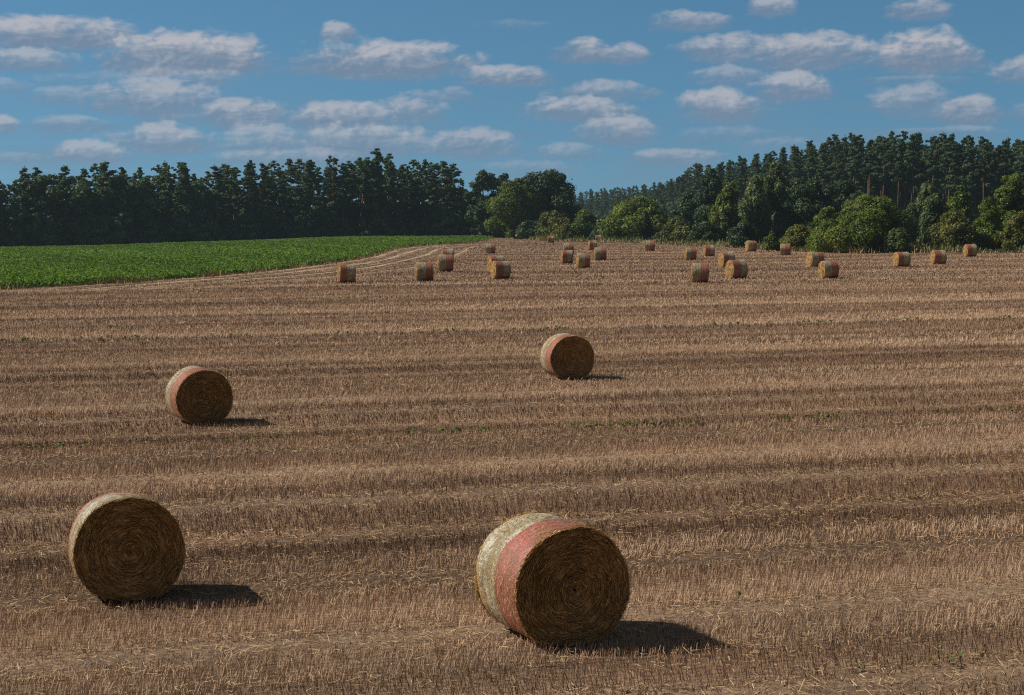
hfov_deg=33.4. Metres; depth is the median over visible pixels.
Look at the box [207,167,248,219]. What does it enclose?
pine tree
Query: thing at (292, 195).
pine tree
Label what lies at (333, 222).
shrub
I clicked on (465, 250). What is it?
wheel track
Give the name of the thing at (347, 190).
pine tree
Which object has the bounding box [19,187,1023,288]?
ground
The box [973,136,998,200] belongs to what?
pine tree
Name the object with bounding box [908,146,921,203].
pine tree
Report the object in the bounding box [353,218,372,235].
shrub
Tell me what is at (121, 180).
broadleaf tree
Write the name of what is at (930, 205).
willow tree
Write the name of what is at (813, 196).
leafy tree
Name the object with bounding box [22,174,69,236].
broadleaf tree
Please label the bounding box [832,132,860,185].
pine tree
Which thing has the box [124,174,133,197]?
pine tree
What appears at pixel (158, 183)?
pine tree
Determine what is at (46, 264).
crop plants
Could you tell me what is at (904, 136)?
pine tree
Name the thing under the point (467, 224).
shrub
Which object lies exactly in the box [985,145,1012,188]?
pine tree
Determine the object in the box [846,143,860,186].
pine tree
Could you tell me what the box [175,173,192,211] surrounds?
pine tree
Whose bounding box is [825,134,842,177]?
pine tree
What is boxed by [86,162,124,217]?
pine tree
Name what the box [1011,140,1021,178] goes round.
pine tree
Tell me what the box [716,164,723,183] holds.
pine tree
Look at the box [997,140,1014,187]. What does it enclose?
pine tree
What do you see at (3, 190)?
pine tree
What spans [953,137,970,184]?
pine tree
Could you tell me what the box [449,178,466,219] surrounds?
pine tree
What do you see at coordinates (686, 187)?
pine tree
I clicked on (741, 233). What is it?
bush
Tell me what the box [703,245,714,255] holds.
round bale
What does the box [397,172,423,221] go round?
broadleaf tree
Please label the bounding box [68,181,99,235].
broadleaf tree
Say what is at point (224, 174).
pine tree
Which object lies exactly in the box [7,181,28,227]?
pine tree
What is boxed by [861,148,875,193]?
pine tree
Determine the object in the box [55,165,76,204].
pine tree
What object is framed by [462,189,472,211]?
shrub
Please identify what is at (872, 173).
pine tree
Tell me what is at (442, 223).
shrub
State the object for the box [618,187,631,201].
pine tree
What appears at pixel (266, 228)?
shrub
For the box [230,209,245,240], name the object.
shrub
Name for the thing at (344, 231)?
shrub
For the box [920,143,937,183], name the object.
pine tree
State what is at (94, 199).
pine tree
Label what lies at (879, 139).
pine tree
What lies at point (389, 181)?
pine tree
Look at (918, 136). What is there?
pine tree
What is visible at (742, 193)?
pine tree
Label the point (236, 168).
pine tree
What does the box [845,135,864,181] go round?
pine tree
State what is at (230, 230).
shrub
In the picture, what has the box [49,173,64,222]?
pine tree
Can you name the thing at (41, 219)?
shrub
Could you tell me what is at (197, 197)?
broadleaf tree
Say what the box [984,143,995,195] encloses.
pine tree
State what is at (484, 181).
poplar tree
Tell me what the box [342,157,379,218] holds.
pine tree
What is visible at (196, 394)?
round bale
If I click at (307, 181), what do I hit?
pine tree
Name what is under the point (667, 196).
pine tree
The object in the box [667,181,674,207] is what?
pine tree
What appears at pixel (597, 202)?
pine tree
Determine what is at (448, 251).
round bale
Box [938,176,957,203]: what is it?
undergrowth tree
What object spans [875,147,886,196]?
pine tree
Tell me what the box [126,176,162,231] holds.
broadleaf tree
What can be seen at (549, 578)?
round bale
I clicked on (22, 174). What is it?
pine tree
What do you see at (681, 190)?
pine tree
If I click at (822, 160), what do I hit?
pine tree
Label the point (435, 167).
pine tree
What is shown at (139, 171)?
pine tree
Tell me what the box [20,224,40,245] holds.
shrub
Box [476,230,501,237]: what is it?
bush
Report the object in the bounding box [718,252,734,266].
round bale
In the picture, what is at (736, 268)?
round bale
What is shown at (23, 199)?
pine tree
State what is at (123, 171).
pine tree
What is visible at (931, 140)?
pine tree
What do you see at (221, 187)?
pine tree
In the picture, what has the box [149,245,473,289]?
wheel track
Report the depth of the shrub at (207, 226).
405.36 m
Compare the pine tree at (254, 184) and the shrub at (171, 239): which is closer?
the shrub at (171, 239)
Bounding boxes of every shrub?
[0,229,8,245]
[3,226,26,245]
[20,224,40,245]
[28,212,58,245]
[54,227,67,245]
[65,222,89,245]
[81,217,102,244]
[90,213,123,244]
[107,211,137,243]
[130,229,143,243]
[139,218,169,242]
[158,208,206,241]
[163,228,180,241]
[184,206,221,241]
[213,226,226,240]
[221,219,243,240]
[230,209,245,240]
[235,209,261,239]
[249,209,285,238]
[269,217,300,238]
[289,214,311,237]
[293,205,332,236]
[312,208,352,236]
[333,222,355,236]
[352,209,371,235]
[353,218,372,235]
[362,212,396,235]
[391,217,409,235]
[408,221,418,235]
[417,215,437,235]
[421,204,469,235]
[447,214,468,234]
[458,209,477,234]
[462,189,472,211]
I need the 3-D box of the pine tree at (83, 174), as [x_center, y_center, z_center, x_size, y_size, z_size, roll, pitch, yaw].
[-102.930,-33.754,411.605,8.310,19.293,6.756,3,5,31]
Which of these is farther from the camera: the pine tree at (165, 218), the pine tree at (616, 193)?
the pine tree at (616, 193)
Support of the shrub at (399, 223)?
on the ground at (977, 214)
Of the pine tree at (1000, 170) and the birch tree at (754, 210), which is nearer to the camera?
the birch tree at (754, 210)
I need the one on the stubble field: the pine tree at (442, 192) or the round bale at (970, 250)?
the round bale at (970, 250)
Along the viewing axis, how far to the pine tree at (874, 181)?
430.61 m
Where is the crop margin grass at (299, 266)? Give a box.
[0,237,494,289]
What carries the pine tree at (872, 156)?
on the ground at (977, 214)
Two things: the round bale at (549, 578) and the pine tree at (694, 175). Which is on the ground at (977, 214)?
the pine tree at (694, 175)
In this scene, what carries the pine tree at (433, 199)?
on the ground at (977, 214)
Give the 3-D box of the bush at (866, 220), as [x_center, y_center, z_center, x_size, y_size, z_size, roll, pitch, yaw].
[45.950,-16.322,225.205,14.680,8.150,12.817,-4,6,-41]
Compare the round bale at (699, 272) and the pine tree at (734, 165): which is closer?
the round bale at (699, 272)
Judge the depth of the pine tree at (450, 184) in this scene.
444.38 m
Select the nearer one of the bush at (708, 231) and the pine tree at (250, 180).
the bush at (708, 231)
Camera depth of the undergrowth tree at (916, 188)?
447.21 m
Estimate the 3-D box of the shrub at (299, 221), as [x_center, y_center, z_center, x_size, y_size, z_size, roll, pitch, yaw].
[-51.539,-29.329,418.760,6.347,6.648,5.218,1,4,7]
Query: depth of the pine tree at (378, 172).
429.48 m
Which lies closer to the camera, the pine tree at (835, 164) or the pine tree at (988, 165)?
the pine tree at (988, 165)
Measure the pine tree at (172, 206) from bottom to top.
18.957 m
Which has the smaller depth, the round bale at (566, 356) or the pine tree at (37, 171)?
the round bale at (566, 356)
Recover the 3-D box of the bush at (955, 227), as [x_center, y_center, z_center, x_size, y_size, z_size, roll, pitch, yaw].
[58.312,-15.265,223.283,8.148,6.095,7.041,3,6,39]
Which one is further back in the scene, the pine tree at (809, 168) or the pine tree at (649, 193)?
the pine tree at (649, 193)
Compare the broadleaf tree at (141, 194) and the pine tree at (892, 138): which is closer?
the broadleaf tree at (141, 194)
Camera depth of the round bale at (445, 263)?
152.05 m
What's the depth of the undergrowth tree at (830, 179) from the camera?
477.30 m
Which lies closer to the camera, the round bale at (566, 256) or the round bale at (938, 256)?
the round bale at (938, 256)
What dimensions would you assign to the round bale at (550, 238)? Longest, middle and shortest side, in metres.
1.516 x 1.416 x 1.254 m
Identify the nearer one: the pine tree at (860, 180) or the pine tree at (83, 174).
the pine tree at (83, 174)
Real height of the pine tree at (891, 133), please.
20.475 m
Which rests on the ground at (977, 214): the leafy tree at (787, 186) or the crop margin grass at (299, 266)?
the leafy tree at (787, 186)
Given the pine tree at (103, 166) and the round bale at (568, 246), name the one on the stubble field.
the round bale at (568, 246)
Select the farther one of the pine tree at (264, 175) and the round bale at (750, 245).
the pine tree at (264, 175)
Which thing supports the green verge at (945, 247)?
on the ground at (977, 214)
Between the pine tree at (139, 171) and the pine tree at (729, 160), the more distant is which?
the pine tree at (729, 160)
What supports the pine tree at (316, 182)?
on the ground at (977, 214)
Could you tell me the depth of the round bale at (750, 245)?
238.03 m
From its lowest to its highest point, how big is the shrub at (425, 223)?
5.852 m
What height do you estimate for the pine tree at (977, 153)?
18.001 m
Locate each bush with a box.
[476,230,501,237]
[515,219,540,238]
[535,210,570,236]
[550,222,579,239]
[571,207,598,239]
[589,216,607,239]
[597,196,668,240]
[651,214,690,241]
[686,220,729,243]
[726,220,760,247]
[763,231,779,250]
[779,224,813,247]
[805,193,920,252]
[805,206,837,242]
[877,227,911,251]
[920,208,986,249]
[994,210,1023,250]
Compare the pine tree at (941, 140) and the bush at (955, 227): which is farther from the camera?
the pine tree at (941, 140)
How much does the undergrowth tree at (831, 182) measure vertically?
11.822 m
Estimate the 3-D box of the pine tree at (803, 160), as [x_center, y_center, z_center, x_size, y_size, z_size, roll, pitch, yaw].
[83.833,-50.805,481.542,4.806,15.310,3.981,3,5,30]
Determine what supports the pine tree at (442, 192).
on the ground at (977, 214)
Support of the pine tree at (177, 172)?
on the ground at (977, 214)
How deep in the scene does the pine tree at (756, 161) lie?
516.22 m
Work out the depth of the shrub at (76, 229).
392.33 m
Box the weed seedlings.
[0,315,1012,668]
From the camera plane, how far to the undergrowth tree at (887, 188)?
453.01 m
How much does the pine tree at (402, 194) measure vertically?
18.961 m
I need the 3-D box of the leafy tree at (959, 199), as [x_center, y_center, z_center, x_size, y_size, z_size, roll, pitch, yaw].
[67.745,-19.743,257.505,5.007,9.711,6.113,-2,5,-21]
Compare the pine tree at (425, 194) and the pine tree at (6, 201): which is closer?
the pine tree at (6, 201)
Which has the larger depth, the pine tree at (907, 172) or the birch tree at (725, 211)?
the pine tree at (907, 172)
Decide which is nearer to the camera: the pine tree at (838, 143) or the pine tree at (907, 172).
the pine tree at (907, 172)
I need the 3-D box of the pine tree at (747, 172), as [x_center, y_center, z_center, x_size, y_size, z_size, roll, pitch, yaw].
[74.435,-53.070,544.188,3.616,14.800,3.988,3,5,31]
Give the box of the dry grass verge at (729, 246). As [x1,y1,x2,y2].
[507,236,1023,253]
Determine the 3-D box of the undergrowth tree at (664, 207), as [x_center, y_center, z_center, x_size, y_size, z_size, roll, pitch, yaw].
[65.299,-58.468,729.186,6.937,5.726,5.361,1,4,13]
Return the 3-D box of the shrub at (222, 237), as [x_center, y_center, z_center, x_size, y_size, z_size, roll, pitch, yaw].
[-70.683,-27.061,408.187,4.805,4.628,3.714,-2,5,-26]
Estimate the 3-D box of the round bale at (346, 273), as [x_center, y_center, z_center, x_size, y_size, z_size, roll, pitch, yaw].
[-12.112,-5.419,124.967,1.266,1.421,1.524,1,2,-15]
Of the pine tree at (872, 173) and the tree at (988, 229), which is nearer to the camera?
the tree at (988, 229)
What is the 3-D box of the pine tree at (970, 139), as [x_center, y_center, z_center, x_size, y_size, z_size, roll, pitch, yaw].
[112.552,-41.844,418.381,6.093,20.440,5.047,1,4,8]
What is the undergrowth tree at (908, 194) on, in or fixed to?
on the ground at (977, 214)
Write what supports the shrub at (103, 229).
on the ground at (977, 214)
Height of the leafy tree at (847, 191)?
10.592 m
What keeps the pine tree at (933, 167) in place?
on the ground at (977, 214)
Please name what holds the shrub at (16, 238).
on the ground at (977, 214)
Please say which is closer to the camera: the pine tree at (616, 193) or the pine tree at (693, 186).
the pine tree at (693, 186)
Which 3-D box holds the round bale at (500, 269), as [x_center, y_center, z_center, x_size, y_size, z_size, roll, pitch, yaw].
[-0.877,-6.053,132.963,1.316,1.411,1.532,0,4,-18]
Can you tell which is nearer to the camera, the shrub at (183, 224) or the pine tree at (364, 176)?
the shrub at (183, 224)
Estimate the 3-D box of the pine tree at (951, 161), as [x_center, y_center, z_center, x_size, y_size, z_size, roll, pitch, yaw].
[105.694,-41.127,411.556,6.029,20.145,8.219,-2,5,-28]
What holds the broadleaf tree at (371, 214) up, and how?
on the ground at (977, 214)
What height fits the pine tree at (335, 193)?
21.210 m
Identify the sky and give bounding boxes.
[0,0,1023,204]
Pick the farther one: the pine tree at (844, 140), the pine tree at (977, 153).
the pine tree at (844, 140)
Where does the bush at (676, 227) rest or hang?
on the ground at (977, 214)
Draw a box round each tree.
[0,180,9,242]
[0,184,13,224]
[0,190,7,236]
[6,184,16,216]
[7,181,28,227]
[12,166,29,227]
[12,178,38,225]
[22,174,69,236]
[30,167,42,178]
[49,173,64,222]
[49,176,77,234]
[54,175,68,219]
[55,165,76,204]
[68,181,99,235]
[74,167,90,194]
[78,177,97,216]
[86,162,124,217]
[87,163,100,195]
[91,173,115,218]
[97,174,133,227]
[118,167,129,200]
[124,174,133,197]
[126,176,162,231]
[128,173,137,197]
[132,167,144,209]
[133,176,156,211]
[146,164,179,214]
[153,170,174,211]
[156,162,177,226]
[163,164,202,223]
[168,162,191,211]
[172,162,188,197]
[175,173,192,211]
[184,180,215,221]
[189,173,197,200]
[201,164,240,228]
[201,171,215,211]
[204,174,228,214]
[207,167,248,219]
[213,163,232,214]
[216,165,237,216]
[229,167,245,219]
[236,160,261,239]
[238,168,260,210]
[239,169,258,209]
[246,162,279,239]
[258,170,279,216]
[261,168,302,214]
[268,160,299,208]
[275,170,298,219]
[277,159,302,211]
[287,159,319,214]
[293,165,316,213]
[294,161,328,211]
[296,159,321,210]
[311,155,345,210]
[313,169,324,200]
[314,166,339,218]
[316,171,340,207]
[317,166,342,212]
[324,161,360,210]
[331,165,358,217]
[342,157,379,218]
[344,163,362,207]
[350,159,362,198]
[352,157,380,212]
[354,148,390,215]
[355,174,390,220]
[378,157,402,222]
[381,153,398,223]
[389,164,412,218]
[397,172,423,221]
[400,166,417,226]
[404,159,425,202]
[410,158,437,217]
[418,162,441,206]
[423,165,439,215]
[430,163,446,200]
[432,161,462,210]
[440,164,466,206]
[440,182,467,213]
[446,174,456,201]
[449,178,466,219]
[462,169,499,235]
[463,194,488,216]
[482,177,547,238]
[487,173,508,237]
[523,168,584,223]
[576,192,585,208]
[580,191,588,208]
[584,189,593,208]
[591,192,599,211]
[593,192,599,211]
[595,210,603,218]
[597,189,602,208]
[600,190,607,211]
[604,189,615,210]
[608,186,621,206]
[614,187,625,202]
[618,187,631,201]
[619,189,628,201]
[628,186,636,202]
[637,185,646,196]
[647,187,653,197]
[649,182,656,200]
[653,182,666,206]
[660,204,668,214]
[662,183,670,202]
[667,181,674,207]
[668,189,706,229]
[669,178,679,205]
[677,175,686,197]
[679,164,702,193]
[680,173,690,192]
[683,163,702,190]
[686,163,701,190]
[692,167,722,223]
[707,182,743,233]
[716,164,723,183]
[723,159,732,184]
[723,162,732,184]
[724,161,737,179]
[730,155,746,204]
[732,157,747,203]
[738,173,771,242]
[742,158,748,203]
[746,160,754,185]
[747,153,761,177]
[760,156,767,176]
[761,152,773,174]
[762,160,786,241]
[770,150,778,161]
[771,177,841,235]
[778,153,790,180]
[779,149,786,173]
[782,147,789,167]
[783,179,802,226]
[786,147,802,177]
[787,144,800,179]
[788,146,800,181]
[789,156,820,182]
[800,140,815,178]
[801,142,819,178]
[803,141,818,179]
[804,147,816,179]
[811,145,818,179]
[814,142,830,181]
[814,142,831,183]
[818,137,836,184]
[819,161,834,185]
[823,139,847,181]
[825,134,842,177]
[829,179,863,212]
[830,148,846,182]
[830,169,865,191]
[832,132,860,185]
[835,143,851,181]
[836,135,851,157]
[843,136,862,177]
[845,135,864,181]
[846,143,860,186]
[852,138,874,192]
[856,139,879,194]
[858,146,873,195]
[860,179,897,200]
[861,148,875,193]
[866,137,900,198]
[870,143,896,196]
[871,138,882,197]
[872,136,885,194]
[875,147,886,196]
[877,136,904,202]
[885,140,903,204]
[885,141,907,209]
[886,186,916,202]
[887,131,901,198]
[889,140,906,213]
[896,131,918,211]
[900,134,928,202]
[904,139,925,198]
[906,180,945,246]
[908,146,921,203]
[914,133,929,204]
[914,170,944,197]
[920,136,944,185]
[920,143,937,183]
[921,144,929,180]
[922,137,941,183]
[934,139,958,203]
[936,132,953,200]
[936,135,963,198]
[936,136,954,204]
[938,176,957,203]
[941,185,977,227]
[952,142,963,191]
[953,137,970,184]
[954,182,988,209]
[960,135,980,207]
[960,140,977,206]
[964,144,982,215]
[972,139,986,214]
[972,141,995,197]
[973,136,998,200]
[973,196,1001,250]
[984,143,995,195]
[984,145,1000,179]
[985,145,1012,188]
[991,173,1023,248]
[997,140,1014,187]
[997,144,1012,187]
[1009,143,1016,174]
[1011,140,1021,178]
[1012,140,1023,196]
[1012,147,1023,202]
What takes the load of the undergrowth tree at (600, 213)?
on the ground at (977, 214)
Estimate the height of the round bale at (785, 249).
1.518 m
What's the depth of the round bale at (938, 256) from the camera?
169.93 m
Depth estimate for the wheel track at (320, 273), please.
147.90 m
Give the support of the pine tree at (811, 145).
on the ground at (977, 214)
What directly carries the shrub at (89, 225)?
on the ground at (977, 214)
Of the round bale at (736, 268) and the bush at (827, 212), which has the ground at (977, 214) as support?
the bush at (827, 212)
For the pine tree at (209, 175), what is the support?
on the ground at (977, 214)
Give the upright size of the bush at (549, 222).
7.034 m
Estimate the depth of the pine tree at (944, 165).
416.04 m
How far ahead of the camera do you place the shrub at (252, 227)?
411.85 m
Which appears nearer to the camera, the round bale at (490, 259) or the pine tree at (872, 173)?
the round bale at (490, 259)
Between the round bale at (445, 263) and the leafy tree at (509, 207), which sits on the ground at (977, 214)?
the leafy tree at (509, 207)
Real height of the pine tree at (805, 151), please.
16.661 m
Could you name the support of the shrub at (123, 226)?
on the ground at (977, 214)
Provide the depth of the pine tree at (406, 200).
439.52 m
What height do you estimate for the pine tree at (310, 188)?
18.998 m
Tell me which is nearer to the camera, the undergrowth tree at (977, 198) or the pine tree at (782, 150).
the undergrowth tree at (977, 198)
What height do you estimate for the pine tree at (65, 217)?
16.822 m
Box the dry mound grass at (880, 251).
[830,240,997,253]
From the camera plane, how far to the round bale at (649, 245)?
248.47 m
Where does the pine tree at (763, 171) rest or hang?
on the ground at (977, 214)
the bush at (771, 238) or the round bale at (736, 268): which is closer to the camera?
the round bale at (736, 268)
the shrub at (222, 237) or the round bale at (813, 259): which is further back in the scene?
the shrub at (222, 237)
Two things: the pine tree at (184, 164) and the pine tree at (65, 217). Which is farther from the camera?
the pine tree at (184, 164)
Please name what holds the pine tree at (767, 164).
on the ground at (977, 214)
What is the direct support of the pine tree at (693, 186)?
on the ground at (977, 214)
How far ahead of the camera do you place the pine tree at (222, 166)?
424.70 m
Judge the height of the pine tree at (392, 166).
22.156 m
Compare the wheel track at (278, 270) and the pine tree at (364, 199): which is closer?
the wheel track at (278, 270)
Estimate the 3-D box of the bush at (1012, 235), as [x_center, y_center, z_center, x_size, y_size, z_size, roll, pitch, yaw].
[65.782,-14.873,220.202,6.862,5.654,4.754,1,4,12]
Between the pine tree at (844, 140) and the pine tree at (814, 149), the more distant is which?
the pine tree at (814, 149)
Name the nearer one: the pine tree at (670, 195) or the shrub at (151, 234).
the shrub at (151, 234)
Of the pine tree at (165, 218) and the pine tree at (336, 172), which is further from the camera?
the pine tree at (336, 172)
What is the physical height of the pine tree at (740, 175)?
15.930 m
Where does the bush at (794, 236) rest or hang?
on the ground at (977, 214)
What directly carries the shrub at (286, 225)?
on the ground at (977, 214)
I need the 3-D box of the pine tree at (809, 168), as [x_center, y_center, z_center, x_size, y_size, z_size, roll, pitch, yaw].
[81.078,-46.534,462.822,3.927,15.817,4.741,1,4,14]
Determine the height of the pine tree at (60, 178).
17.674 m
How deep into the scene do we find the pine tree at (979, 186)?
423.01 m
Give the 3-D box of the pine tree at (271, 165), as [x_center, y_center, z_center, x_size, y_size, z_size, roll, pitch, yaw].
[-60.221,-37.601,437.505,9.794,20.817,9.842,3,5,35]
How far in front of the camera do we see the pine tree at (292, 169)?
430.57 m
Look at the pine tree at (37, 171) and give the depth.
411.54 m
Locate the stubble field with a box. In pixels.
[0,237,1023,694]
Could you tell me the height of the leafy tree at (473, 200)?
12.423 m
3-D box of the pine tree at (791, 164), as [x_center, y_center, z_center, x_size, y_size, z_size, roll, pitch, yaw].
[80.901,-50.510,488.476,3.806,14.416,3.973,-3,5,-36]
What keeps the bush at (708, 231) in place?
on the ground at (977, 214)
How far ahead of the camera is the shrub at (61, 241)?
392.48 m
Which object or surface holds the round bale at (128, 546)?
on the stubble field
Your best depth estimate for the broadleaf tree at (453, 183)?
450.64 m
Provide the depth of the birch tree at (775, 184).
305.67 m
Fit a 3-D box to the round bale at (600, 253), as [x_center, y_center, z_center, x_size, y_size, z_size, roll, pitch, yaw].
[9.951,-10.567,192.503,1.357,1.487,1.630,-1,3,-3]
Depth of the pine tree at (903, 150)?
425.93 m
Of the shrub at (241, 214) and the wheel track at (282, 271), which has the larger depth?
the shrub at (241, 214)
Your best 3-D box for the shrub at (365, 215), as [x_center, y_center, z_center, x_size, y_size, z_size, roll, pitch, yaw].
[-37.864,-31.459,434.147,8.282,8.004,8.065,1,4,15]
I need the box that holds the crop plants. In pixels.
[0,235,492,286]
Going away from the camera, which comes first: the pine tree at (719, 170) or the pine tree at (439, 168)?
the pine tree at (439, 168)
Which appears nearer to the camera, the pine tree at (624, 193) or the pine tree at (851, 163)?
the pine tree at (851, 163)
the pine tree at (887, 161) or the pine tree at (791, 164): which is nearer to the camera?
the pine tree at (887, 161)
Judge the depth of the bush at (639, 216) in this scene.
355.11 m
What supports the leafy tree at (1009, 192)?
on the ground at (977, 214)
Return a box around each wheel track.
[50,244,447,288]
[85,244,454,287]
[93,244,462,288]
[110,244,474,289]
[120,244,477,289]
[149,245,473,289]
[199,244,503,288]
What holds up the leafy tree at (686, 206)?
on the ground at (977, 214)
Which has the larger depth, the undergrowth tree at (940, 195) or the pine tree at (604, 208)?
the pine tree at (604, 208)
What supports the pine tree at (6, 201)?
on the ground at (977, 214)
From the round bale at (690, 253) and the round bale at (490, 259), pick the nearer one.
the round bale at (490, 259)
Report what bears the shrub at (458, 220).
on the ground at (977, 214)
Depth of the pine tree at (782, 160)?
486.43 m
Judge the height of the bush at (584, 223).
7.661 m
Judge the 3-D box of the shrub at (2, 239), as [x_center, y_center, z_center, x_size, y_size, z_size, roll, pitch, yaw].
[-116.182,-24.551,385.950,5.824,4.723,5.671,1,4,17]
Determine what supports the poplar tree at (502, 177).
on the ground at (977, 214)
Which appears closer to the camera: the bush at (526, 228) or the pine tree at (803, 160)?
the bush at (526, 228)
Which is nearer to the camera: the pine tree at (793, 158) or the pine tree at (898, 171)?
the pine tree at (898, 171)
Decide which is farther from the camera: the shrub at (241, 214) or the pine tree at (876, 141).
the pine tree at (876, 141)
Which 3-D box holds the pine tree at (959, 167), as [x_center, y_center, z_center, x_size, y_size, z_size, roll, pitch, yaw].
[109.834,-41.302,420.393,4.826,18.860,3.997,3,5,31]
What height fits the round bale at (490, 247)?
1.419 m
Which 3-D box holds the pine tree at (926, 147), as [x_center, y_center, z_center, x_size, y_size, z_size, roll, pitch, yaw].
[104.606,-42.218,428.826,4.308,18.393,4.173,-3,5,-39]
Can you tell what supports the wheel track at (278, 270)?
on the stubble field
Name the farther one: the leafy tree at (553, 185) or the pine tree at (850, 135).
the pine tree at (850, 135)
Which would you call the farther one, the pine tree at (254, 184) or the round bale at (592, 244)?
the pine tree at (254, 184)
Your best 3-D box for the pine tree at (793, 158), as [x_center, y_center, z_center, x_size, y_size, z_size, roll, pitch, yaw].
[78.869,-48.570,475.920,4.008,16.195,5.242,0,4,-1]
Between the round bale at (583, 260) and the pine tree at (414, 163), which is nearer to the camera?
the round bale at (583, 260)
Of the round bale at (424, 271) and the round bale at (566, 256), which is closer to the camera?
the round bale at (424, 271)
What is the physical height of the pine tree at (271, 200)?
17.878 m
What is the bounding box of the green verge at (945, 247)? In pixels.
[507,234,1023,252]
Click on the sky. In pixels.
(609, 94)
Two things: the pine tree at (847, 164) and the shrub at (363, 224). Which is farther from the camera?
the pine tree at (847, 164)
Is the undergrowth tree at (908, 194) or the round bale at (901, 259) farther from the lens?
the undergrowth tree at (908, 194)
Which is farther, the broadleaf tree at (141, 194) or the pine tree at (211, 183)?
the pine tree at (211, 183)
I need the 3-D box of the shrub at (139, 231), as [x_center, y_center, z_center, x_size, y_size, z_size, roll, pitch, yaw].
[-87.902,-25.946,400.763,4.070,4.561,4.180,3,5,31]
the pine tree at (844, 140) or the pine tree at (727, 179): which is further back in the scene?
the pine tree at (727, 179)
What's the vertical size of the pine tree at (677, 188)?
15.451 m
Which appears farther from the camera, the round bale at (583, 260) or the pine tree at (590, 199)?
the pine tree at (590, 199)
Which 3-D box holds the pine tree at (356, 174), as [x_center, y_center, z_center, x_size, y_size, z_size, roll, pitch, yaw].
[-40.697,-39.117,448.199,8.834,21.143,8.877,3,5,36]
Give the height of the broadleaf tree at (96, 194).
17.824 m
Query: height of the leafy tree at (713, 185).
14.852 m
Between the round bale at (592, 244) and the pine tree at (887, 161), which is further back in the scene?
the pine tree at (887, 161)
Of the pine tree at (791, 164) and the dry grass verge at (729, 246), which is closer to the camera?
the dry grass verge at (729, 246)
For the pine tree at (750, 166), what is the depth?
526.02 m
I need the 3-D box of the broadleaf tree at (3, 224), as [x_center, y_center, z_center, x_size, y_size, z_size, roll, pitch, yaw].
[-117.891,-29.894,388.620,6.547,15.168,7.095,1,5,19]
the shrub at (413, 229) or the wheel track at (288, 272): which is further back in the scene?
the shrub at (413, 229)
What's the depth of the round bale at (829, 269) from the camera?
133.54 m
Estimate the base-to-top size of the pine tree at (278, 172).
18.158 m
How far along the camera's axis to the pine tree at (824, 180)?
459.31 m
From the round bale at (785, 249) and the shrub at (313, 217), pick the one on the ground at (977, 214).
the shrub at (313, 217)
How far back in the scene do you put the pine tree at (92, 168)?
418.02 m
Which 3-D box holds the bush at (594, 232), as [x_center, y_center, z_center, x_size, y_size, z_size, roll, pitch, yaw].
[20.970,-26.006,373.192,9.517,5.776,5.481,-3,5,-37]
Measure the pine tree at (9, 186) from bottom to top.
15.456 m
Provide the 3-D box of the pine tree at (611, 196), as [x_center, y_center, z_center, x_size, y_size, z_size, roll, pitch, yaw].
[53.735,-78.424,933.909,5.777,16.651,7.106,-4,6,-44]
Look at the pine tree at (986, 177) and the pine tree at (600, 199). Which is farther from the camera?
the pine tree at (600, 199)
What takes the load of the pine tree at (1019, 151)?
on the ground at (977, 214)
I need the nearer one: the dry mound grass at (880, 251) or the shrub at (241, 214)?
the dry mound grass at (880, 251)
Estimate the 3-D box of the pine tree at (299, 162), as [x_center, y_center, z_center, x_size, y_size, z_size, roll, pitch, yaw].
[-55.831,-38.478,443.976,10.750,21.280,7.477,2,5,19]
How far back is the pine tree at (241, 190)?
427.77 m
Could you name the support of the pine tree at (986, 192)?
on the ground at (977, 214)
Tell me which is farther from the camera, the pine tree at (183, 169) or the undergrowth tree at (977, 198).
the undergrowth tree at (977, 198)
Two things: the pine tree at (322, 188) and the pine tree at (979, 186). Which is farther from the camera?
the pine tree at (322, 188)
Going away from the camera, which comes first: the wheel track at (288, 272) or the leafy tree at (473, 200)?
the wheel track at (288, 272)
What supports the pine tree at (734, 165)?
on the ground at (977, 214)
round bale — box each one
[66,491,186,600]
[164,366,232,424]
[337,264,355,282]
[415,262,433,280]
[437,254,453,271]
[441,249,453,258]
[471,508,631,645]
[486,243,494,253]
[487,256,504,271]
[490,261,510,278]
[539,333,594,379]
[548,236,553,242]
[561,250,572,262]
[563,243,573,253]
[576,253,590,267]
[588,240,596,249]
[594,247,606,259]
[645,240,654,250]
[684,248,696,259]
[691,263,708,281]
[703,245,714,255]
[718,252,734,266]
[725,260,747,278]
[745,240,756,250]
[780,244,790,254]
[806,252,824,266]
[818,260,838,277]
[893,252,910,266]
[930,250,946,263]
[963,244,977,256]
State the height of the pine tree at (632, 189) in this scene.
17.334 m
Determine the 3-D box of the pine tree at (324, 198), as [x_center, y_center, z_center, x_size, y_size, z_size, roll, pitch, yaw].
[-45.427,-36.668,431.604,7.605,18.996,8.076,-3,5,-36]
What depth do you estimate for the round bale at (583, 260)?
163.01 m
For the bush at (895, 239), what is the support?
on the ground at (977, 214)
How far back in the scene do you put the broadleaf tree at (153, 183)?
416.31 m

